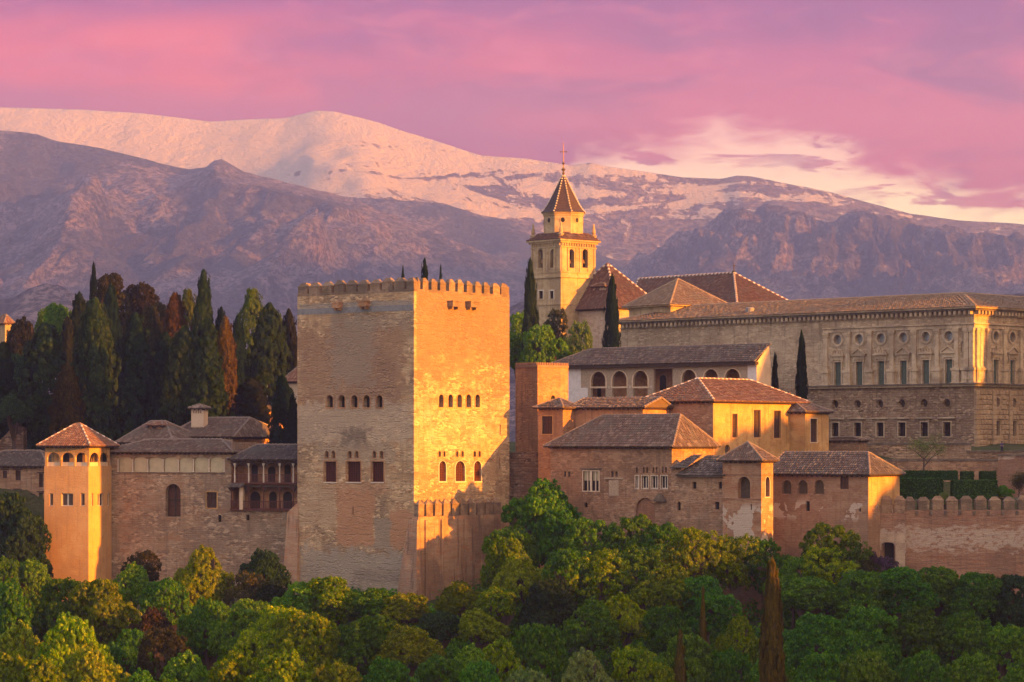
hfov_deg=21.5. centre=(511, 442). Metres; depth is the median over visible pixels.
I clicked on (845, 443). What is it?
lean to shed
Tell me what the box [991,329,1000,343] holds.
round window
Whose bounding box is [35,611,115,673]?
broadleaf tree
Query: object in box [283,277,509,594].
castle tower
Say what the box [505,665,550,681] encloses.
broadleaf tree
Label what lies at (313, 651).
broadleaf tree
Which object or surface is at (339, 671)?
broadleaf tree
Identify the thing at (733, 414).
window
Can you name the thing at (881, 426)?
window
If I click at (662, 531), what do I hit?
broadleaf tree
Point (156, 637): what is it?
broadleaf tree
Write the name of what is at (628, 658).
broadleaf tree
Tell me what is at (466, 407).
window
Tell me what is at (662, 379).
doorway
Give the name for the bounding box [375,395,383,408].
window
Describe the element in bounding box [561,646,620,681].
broadleaf tree
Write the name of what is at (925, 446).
bare tree
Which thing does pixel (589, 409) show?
link wing
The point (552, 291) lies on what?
window
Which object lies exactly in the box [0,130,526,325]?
mountain
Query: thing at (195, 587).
broadleaf tree
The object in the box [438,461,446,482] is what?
window
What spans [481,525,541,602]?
broadleaf tree
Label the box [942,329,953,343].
round window
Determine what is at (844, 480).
window
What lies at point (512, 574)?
broadleaf tree
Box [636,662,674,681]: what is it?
broadleaf tree
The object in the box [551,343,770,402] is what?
arcade building
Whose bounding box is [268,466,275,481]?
doorway
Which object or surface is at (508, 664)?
broadleaf tree
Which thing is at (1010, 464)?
terrace wall
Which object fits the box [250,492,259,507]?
doorway
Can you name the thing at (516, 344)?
broadleaf tree
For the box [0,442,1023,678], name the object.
ground
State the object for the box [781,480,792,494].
window
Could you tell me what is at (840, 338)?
round window
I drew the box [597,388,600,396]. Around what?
doorway
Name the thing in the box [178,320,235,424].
cypress
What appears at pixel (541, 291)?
window
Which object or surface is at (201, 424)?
tiled house
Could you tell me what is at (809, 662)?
broadleaf tree
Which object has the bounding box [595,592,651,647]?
broadleaf tree
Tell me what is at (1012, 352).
window
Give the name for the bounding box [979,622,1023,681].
broadleaf tree
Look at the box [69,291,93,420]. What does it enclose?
cypress
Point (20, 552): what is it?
broadleaf tree
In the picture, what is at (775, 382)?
cypress
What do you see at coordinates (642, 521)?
broadleaf tree
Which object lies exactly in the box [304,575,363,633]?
broadleaf tree
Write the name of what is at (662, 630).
broadleaf tree
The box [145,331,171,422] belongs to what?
cypress
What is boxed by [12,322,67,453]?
cypress
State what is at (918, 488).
hedge
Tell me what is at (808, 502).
window
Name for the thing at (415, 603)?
broadleaf tree
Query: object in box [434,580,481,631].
broadleaf tree
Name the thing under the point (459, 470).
window
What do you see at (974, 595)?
broadleaf tree
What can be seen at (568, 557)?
broadleaf tree
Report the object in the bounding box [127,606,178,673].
broadleaf tree
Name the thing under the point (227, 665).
broadleaf tree
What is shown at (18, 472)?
window
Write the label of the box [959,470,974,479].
hedge
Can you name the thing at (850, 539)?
broadleaf tree
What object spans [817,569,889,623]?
broadleaf tree
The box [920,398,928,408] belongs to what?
round window
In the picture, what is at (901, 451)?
terrace wall
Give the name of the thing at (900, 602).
broadleaf tree
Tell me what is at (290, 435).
cypress
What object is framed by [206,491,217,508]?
window
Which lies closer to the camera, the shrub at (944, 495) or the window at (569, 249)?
the shrub at (944, 495)
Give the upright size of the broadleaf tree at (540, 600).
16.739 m
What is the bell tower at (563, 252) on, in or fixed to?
on the ground
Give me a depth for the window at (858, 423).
472.10 m
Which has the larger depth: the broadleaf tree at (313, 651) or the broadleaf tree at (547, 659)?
the broadleaf tree at (313, 651)
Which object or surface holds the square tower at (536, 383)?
on the ground
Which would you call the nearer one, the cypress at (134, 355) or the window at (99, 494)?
the window at (99, 494)
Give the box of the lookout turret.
[716,441,779,617]
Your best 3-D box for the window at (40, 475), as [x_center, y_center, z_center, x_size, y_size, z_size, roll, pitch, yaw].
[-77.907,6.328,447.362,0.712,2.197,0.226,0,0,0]
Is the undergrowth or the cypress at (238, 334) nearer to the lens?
the undergrowth
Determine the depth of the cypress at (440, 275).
469.93 m
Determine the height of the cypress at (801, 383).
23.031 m
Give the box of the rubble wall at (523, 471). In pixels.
[509,452,537,521]
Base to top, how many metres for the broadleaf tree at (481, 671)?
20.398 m
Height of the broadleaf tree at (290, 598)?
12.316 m
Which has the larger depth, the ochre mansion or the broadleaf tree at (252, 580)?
the ochre mansion
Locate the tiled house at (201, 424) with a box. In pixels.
[181,403,275,443]
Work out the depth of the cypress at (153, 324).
488.96 m
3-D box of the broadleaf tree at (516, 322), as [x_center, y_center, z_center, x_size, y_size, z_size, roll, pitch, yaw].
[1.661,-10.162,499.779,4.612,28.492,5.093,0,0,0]
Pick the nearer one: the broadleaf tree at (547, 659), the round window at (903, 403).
the broadleaf tree at (547, 659)
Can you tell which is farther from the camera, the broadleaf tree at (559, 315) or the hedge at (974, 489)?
the broadleaf tree at (559, 315)
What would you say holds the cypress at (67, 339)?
on the ground
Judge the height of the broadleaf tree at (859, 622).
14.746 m
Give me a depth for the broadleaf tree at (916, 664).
321.06 m
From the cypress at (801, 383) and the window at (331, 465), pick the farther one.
the cypress at (801, 383)
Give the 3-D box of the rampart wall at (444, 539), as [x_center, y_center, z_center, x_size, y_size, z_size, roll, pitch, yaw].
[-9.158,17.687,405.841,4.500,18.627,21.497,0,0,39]
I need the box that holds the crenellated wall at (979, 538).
[905,495,1023,595]
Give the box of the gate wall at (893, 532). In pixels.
[880,495,905,597]
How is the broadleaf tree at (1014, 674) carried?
on the ground
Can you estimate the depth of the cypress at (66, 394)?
456.50 m
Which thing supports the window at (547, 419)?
in the ochre wing at (556, 417)
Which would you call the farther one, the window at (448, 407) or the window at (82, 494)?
the window at (82, 494)
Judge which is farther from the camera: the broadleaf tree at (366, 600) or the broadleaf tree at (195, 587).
the broadleaf tree at (195, 587)
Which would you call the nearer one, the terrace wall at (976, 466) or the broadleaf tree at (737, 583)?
the broadleaf tree at (737, 583)
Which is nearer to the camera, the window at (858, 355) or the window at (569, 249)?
the window at (858, 355)
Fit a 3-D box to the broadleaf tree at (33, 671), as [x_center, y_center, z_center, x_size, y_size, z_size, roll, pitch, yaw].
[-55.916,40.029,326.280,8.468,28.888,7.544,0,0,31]
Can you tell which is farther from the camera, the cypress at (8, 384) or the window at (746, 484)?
the cypress at (8, 384)
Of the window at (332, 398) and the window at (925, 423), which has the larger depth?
the window at (925, 423)
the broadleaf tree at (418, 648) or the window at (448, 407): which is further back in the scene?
the window at (448, 407)
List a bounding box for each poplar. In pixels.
[182,288,196,331]
[237,287,267,397]
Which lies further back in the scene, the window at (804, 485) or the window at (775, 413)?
the window at (775, 413)
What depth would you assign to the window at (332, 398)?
411.07 m
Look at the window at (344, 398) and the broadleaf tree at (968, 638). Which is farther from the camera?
the window at (344, 398)
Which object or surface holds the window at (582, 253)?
in the bell tower at (563, 252)
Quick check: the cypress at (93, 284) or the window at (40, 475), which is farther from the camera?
the cypress at (93, 284)
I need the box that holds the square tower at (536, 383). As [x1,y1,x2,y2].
[515,362,568,451]
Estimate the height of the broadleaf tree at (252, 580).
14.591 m
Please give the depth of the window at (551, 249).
541.92 m
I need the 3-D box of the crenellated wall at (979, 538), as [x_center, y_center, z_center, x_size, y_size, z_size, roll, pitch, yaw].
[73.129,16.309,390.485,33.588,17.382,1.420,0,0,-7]
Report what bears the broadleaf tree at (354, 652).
on the ground
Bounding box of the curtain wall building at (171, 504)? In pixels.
[103,438,287,592]
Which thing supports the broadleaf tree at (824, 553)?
on the ground
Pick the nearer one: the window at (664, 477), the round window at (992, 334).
the window at (664, 477)
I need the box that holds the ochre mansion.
[645,377,810,456]
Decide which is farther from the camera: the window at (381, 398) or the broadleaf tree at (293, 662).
the window at (381, 398)
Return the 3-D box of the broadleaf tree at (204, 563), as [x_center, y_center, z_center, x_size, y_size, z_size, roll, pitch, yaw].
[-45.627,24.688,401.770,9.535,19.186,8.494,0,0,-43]
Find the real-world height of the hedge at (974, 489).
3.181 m
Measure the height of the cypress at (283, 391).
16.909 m
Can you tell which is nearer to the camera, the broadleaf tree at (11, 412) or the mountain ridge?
the broadleaf tree at (11, 412)
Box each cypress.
[0,341,18,438]
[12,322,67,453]
[47,362,87,435]
[60,316,73,362]
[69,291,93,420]
[70,297,125,461]
[89,262,97,300]
[101,283,122,381]
[105,312,159,444]
[144,305,162,352]
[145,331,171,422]
[158,325,206,425]
[162,292,192,337]
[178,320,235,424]
[192,269,215,337]
[215,306,225,350]
[216,315,237,413]
[229,314,249,404]
[229,378,271,423]
[244,302,292,405]
[266,374,293,443]
[281,308,296,373]
[283,393,296,443]
[439,264,441,278]
[521,257,539,349]
[601,274,621,347]
[673,629,685,681]
[699,585,706,656]
[758,557,788,681]
[771,352,778,388]
[795,329,808,399]
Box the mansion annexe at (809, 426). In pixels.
[787,392,834,450]
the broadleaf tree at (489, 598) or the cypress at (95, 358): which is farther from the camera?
the cypress at (95, 358)
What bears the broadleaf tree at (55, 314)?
on the ground
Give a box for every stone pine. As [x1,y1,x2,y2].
[92,272,123,303]
[115,287,141,330]
[126,281,159,319]
[140,302,165,329]
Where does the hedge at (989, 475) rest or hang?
on the ground
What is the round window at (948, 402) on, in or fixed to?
in the palace
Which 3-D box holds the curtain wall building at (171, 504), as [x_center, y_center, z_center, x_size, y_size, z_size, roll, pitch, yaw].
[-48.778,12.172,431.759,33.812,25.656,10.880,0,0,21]
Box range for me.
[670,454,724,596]
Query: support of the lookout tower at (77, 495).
on the ground
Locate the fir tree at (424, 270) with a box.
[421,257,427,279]
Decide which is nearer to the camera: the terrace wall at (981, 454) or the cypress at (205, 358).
the terrace wall at (981, 454)
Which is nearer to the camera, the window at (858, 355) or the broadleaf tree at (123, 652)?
the broadleaf tree at (123, 652)
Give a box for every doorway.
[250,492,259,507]
[251,464,257,481]
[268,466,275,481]
[269,492,276,507]
[283,491,291,507]
[284,464,290,481]
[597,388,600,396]
[660,375,665,390]
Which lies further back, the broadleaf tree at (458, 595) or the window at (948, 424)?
the window at (948, 424)
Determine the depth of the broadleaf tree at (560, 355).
465.45 m
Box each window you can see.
[16,470,20,479]
[39,474,42,486]
[50,493,52,505]
[62,493,72,505]
[81,493,84,505]
[98,493,101,505]
[163,483,182,518]
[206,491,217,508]
[323,460,336,482]
[325,395,333,408]
[337,395,345,408]
[345,460,361,483]
[350,395,358,408]
[362,395,370,408]
[370,460,384,483]
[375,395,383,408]
[438,394,444,408]
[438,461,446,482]
[447,394,453,408]
[455,461,465,482]
[456,394,462,408]
[465,394,471,408]
[473,461,481,482]
[474,394,480,408]
[538,249,542,268]
[538,290,543,299]
[541,415,552,434]
[549,249,555,268]
[549,290,553,299]
[569,249,574,268]
[580,468,601,491]
[581,249,587,268]
[635,475,638,488]
[641,475,648,488]
[651,475,657,488]
[660,475,667,488]
[731,412,738,438]
[736,476,751,500]
[753,408,761,438]
[765,476,769,497]
[773,409,781,439]
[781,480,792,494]
[797,480,808,494]
[807,501,809,510]
[810,418,817,442]
[813,480,824,494]
[829,349,844,384]
[829,418,842,436]
[831,332,843,346]
[831,399,839,409]
[841,477,848,488]
[848,418,865,436]
[850,348,865,384]
[853,332,865,346]
[853,399,861,408]
[871,418,887,436]
[872,348,887,383]
[874,331,887,345]
[875,398,884,408]
[892,417,909,436]
[895,346,910,383]
[897,330,909,344]
[897,398,905,408]
[915,417,932,436]
[917,346,932,383]
[919,329,932,344]
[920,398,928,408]
[937,417,955,436]
[940,345,955,382]
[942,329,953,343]
[942,398,951,407]
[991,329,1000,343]
[991,346,1002,382]
[1007,346,1019,383]
[1008,330,1016,344]
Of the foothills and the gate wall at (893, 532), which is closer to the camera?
the gate wall at (893, 532)
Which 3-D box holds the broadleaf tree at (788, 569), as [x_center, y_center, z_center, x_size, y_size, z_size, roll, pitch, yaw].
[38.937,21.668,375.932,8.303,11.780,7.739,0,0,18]
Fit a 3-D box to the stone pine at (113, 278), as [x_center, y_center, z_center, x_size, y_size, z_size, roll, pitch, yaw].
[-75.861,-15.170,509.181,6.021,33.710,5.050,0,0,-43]
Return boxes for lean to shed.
[829,436,869,450]
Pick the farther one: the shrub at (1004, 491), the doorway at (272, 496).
the doorway at (272, 496)
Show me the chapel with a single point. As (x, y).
(674, 295)
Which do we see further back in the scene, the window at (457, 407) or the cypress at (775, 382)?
the cypress at (775, 382)
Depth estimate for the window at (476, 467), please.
411.77 m
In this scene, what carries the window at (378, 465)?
in the castle tower at (402, 396)
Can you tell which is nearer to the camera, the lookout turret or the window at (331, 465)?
the lookout turret
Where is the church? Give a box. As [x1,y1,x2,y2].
[575,263,646,350]
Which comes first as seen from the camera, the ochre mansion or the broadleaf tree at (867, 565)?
the broadleaf tree at (867, 565)
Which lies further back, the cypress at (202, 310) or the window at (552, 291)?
the window at (552, 291)
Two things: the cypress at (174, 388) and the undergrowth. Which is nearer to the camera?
the undergrowth
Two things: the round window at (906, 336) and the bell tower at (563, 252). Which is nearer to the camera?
the round window at (906, 336)
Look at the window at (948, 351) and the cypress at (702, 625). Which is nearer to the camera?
the cypress at (702, 625)
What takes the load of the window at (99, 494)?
in the lookout tower at (77, 495)
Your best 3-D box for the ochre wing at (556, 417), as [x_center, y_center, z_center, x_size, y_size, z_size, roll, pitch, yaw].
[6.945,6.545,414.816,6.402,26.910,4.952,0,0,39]
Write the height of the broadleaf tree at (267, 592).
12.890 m
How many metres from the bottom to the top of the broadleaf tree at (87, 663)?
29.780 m
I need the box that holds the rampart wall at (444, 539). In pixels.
[397,497,500,604]
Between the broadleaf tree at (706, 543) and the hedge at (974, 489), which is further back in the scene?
the hedge at (974, 489)
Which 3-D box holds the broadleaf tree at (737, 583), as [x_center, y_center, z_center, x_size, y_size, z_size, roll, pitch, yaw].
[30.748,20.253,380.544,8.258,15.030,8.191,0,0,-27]
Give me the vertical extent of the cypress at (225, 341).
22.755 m
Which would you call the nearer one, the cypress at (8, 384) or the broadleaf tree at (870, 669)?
the broadleaf tree at (870, 669)
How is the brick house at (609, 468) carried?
on the ground
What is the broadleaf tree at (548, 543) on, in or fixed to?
on the ground
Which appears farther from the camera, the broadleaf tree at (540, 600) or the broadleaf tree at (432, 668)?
the broadleaf tree at (540, 600)
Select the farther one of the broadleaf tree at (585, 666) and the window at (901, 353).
the window at (901, 353)
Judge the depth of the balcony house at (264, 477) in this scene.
423.88 m
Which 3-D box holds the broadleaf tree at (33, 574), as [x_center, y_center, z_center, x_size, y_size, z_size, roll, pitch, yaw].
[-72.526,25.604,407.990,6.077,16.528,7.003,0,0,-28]
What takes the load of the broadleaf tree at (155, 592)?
on the ground
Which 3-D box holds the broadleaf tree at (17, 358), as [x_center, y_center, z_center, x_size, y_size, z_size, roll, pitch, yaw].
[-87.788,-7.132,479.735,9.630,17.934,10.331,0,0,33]
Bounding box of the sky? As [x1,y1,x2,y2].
[0,0,1023,223]
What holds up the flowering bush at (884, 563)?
on the ground
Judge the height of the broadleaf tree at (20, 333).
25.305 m
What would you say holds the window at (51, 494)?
in the lookout tower at (77, 495)
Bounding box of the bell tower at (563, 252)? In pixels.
[526,142,600,344]
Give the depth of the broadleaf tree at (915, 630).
345.65 m
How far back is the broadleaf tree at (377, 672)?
326.35 m
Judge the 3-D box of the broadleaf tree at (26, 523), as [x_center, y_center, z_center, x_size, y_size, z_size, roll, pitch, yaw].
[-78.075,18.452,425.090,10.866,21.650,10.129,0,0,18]
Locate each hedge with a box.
[900,469,958,480]
[900,477,943,499]
[949,479,997,499]
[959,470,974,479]
[978,470,996,479]
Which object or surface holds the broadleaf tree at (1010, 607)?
on the ground
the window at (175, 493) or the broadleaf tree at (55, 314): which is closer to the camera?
the window at (175, 493)
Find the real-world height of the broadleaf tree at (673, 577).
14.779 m
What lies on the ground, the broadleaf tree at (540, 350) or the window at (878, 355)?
the broadleaf tree at (540, 350)
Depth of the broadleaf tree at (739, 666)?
334.30 m
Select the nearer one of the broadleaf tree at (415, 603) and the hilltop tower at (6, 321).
the broadleaf tree at (415, 603)
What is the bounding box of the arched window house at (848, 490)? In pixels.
[773,451,905,575]
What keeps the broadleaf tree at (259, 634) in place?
on the ground
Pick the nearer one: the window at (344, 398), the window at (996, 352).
the window at (344, 398)
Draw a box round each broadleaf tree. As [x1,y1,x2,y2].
[0,393,34,449]
[0,491,51,553]
[0,531,53,577]
[0,555,20,582]
[0,577,47,647]
[0,620,43,669]
[0,652,32,681]
[5,315,34,377]
[10,352,46,422]
[13,655,72,681]
[17,557,50,600]
[26,577,85,641]
[34,308,48,389]
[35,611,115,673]
[42,303,71,349]
[60,641,130,681]
[68,577,141,646]
[102,561,149,621]
[103,628,154,681]
[120,549,161,581]
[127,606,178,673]
[128,667,154,681]
[136,626,193,680]
[139,577,192,631]
[155,649,216,681]
[170,574,215,647]
[173,544,234,601]
[176,596,230,670]
[206,650,266,681]
[208,598,267,673]
[223,570,266,614]
[232,605,300,671]
[238,548,291,596]
[243,649,318,681]
[252,578,287,606]
[268,581,322,615]
[272,610,341,681]
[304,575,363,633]
[310,658,362,681]
[331,614,401,675]
[344,587,398,618]
[357,656,419,681]
[372,623,445,680]
[380,591,430,633]
[414,653,464,681]
[419,610,459,649]
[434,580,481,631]
[441,643,486,681]
[452,607,510,652]
[458,660,499,681]
[470,586,519,648]
[480,537,523,589]
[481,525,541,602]
[482,635,526,681]
[489,551,547,605]
[501,478,574,567]
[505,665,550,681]
[509,310,523,373]
[509,333,522,369]
[512,623,569,681]
[516,578,577,645]
[518,324,568,362]
[534,505,583,607]
[541,307,567,350]
[541,547,609,651]
[556,349,572,360]
[557,596,619,651]
[560,319,592,353]
[560,517,629,567]
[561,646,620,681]
[564,547,639,648]
[591,514,664,607]
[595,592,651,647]
[607,543,675,637]
[610,642,658,681]
[625,521,687,577]
[631,564,706,619]
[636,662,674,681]
[642,604,696,655]
[652,633,714,681]
[662,526,743,632]
[676,575,741,649]
[705,647,752,681]
[709,533,762,615]
[715,613,759,664]
[743,537,799,593]
[762,556,821,630]
[780,575,838,617]
[782,611,863,677]
[789,650,847,681]
[799,522,873,616]
[800,545,866,616]
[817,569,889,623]
[829,606,904,674]
[837,557,882,585]
[838,649,905,681]
[871,566,939,619]
[873,604,955,681]
[894,650,952,681]
[907,566,959,620]
[923,610,995,677]
[939,571,1002,620]
[943,652,999,681]
[976,574,1023,627]
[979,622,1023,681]
[998,665,1023,681]
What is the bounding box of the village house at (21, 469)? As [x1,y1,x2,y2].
[0,449,51,498]
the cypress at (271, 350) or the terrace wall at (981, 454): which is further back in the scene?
the cypress at (271, 350)
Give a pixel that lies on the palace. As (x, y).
(895, 368)
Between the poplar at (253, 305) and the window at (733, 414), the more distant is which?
the poplar at (253, 305)
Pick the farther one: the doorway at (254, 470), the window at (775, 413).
the doorway at (254, 470)
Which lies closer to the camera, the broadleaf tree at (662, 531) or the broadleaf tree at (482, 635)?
the broadleaf tree at (482, 635)
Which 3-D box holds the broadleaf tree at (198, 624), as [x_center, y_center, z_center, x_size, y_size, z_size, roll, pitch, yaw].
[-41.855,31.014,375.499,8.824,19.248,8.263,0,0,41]
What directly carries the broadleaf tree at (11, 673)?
on the ground
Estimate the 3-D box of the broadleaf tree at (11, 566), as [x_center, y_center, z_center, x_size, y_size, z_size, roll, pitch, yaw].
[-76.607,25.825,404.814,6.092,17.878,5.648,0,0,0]
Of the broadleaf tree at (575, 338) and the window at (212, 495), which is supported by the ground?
the broadleaf tree at (575, 338)
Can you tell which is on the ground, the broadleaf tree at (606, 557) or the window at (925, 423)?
the broadleaf tree at (606, 557)
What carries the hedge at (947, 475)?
on the ground
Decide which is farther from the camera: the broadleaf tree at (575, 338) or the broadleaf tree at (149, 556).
the broadleaf tree at (575, 338)
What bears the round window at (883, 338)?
in the palace
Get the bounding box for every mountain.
[0,107,1023,263]
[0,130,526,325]
[619,204,1023,299]
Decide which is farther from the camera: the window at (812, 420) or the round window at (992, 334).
the round window at (992, 334)
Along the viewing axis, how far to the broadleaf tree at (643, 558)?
376.22 m
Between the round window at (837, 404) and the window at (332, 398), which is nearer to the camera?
the window at (332, 398)
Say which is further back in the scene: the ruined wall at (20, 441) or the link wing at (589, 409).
the ruined wall at (20, 441)
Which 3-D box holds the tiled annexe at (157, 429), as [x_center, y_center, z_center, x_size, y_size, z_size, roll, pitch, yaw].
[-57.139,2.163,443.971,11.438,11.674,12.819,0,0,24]
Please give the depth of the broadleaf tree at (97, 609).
381.83 m
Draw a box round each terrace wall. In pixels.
[866,443,971,458]
[883,459,997,483]
[966,450,1023,458]
[997,454,1023,497]
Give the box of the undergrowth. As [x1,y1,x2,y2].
[121,578,1023,681]
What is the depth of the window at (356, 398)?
407.77 m
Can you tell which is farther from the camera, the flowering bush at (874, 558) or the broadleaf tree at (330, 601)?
the broadleaf tree at (330, 601)
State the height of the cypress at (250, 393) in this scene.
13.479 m
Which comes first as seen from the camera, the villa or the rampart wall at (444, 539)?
the rampart wall at (444, 539)
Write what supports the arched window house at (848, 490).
on the ground
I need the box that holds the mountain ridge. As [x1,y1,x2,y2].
[342,196,627,270]
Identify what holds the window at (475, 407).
in the castle tower at (402, 396)
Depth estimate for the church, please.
540.76 m
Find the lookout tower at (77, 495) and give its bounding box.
[36,422,119,600]
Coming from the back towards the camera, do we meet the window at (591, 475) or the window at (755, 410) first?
the window at (755, 410)
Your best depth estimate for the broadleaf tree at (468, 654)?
338.37 m
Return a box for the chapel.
[622,278,727,315]
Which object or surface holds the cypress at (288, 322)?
on the ground
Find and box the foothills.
[0,284,1023,441]
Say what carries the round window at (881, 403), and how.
in the palace
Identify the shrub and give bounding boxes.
[939,492,948,509]
[997,485,1014,497]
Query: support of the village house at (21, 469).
on the ground
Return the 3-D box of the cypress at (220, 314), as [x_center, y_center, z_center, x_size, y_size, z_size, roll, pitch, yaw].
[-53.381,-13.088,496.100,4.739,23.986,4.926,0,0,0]
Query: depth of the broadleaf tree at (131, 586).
405.15 m
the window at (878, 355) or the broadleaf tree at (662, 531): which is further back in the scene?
the window at (878, 355)
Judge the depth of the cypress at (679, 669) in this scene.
331.59 m
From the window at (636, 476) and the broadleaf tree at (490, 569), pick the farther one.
the window at (636, 476)
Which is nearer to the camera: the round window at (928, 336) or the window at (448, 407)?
the window at (448, 407)
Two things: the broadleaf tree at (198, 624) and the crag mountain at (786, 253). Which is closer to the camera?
the broadleaf tree at (198, 624)
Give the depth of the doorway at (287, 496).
423.60 m
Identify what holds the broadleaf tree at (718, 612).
on the ground
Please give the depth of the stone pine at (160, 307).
503.29 m
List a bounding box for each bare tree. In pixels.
[905,428,953,470]
[1008,468,1023,497]
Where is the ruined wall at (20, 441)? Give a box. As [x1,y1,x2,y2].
[0,426,26,450]
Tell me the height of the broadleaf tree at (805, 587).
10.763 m
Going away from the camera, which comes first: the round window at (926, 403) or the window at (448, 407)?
the window at (448, 407)
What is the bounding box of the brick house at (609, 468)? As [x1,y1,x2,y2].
[543,413,720,592]
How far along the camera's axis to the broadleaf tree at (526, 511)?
399.80 m
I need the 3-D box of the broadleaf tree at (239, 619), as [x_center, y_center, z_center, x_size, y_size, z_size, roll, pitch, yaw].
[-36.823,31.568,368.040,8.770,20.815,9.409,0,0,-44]
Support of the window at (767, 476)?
in the lookout turret
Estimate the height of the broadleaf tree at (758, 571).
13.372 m
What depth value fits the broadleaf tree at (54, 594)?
386.06 m
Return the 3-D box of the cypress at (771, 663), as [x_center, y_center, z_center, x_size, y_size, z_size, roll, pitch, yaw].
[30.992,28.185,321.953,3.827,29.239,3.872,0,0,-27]
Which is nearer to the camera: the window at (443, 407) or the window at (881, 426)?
the window at (443, 407)
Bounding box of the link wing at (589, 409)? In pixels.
[574,396,673,426]
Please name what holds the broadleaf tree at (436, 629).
on the ground
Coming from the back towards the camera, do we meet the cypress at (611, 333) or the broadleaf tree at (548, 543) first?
the cypress at (611, 333)
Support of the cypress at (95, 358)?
on the ground
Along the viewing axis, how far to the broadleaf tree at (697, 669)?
334.79 m
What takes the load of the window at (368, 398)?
in the castle tower at (402, 396)
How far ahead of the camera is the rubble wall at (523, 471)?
418.35 m
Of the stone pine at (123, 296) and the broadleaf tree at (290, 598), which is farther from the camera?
the stone pine at (123, 296)
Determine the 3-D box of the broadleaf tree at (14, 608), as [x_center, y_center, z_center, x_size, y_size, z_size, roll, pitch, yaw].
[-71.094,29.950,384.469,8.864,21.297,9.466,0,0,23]
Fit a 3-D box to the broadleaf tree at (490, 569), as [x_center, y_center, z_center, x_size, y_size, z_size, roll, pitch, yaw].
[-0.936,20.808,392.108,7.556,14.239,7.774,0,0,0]
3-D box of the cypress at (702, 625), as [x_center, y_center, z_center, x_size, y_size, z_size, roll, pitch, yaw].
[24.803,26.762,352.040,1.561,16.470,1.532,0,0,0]
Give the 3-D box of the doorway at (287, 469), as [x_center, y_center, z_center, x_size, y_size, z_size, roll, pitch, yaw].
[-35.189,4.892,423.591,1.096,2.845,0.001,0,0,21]
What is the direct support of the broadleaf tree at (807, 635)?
on the ground
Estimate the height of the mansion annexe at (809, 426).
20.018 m
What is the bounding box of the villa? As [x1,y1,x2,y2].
[285,366,296,402]
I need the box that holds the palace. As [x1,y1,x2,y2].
[619,292,1023,446]
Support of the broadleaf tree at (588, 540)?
on the ground
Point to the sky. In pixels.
(908, 106)
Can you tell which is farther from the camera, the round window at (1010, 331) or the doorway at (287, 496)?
the round window at (1010, 331)
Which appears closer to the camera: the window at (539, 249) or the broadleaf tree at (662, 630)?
the broadleaf tree at (662, 630)
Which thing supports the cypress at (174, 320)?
on the ground
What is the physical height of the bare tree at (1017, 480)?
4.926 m
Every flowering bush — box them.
[863,550,880,566]
[874,556,902,582]
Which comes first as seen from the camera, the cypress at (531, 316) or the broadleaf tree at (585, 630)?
the broadleaf tree at (585, 630)
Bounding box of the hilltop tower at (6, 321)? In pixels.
[0,314,14,342]
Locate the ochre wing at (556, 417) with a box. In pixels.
[532,397,577,568]
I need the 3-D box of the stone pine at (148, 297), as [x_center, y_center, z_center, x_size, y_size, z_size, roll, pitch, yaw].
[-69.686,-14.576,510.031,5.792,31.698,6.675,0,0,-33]
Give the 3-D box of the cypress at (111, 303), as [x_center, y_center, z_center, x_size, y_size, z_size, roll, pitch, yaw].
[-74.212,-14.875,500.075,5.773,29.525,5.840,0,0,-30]
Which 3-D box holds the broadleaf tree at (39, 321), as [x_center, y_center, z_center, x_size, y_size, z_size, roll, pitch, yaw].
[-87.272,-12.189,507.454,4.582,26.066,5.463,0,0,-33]
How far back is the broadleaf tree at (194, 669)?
333.97 m
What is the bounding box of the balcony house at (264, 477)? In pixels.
[226,443,296,510]
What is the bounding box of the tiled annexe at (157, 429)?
[115,420,190,444]
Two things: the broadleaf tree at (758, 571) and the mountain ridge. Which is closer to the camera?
the broadleaf tree at (758, 571)
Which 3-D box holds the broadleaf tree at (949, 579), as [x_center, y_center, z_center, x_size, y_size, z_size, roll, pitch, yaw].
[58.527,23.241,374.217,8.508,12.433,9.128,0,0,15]
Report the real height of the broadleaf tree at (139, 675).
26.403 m

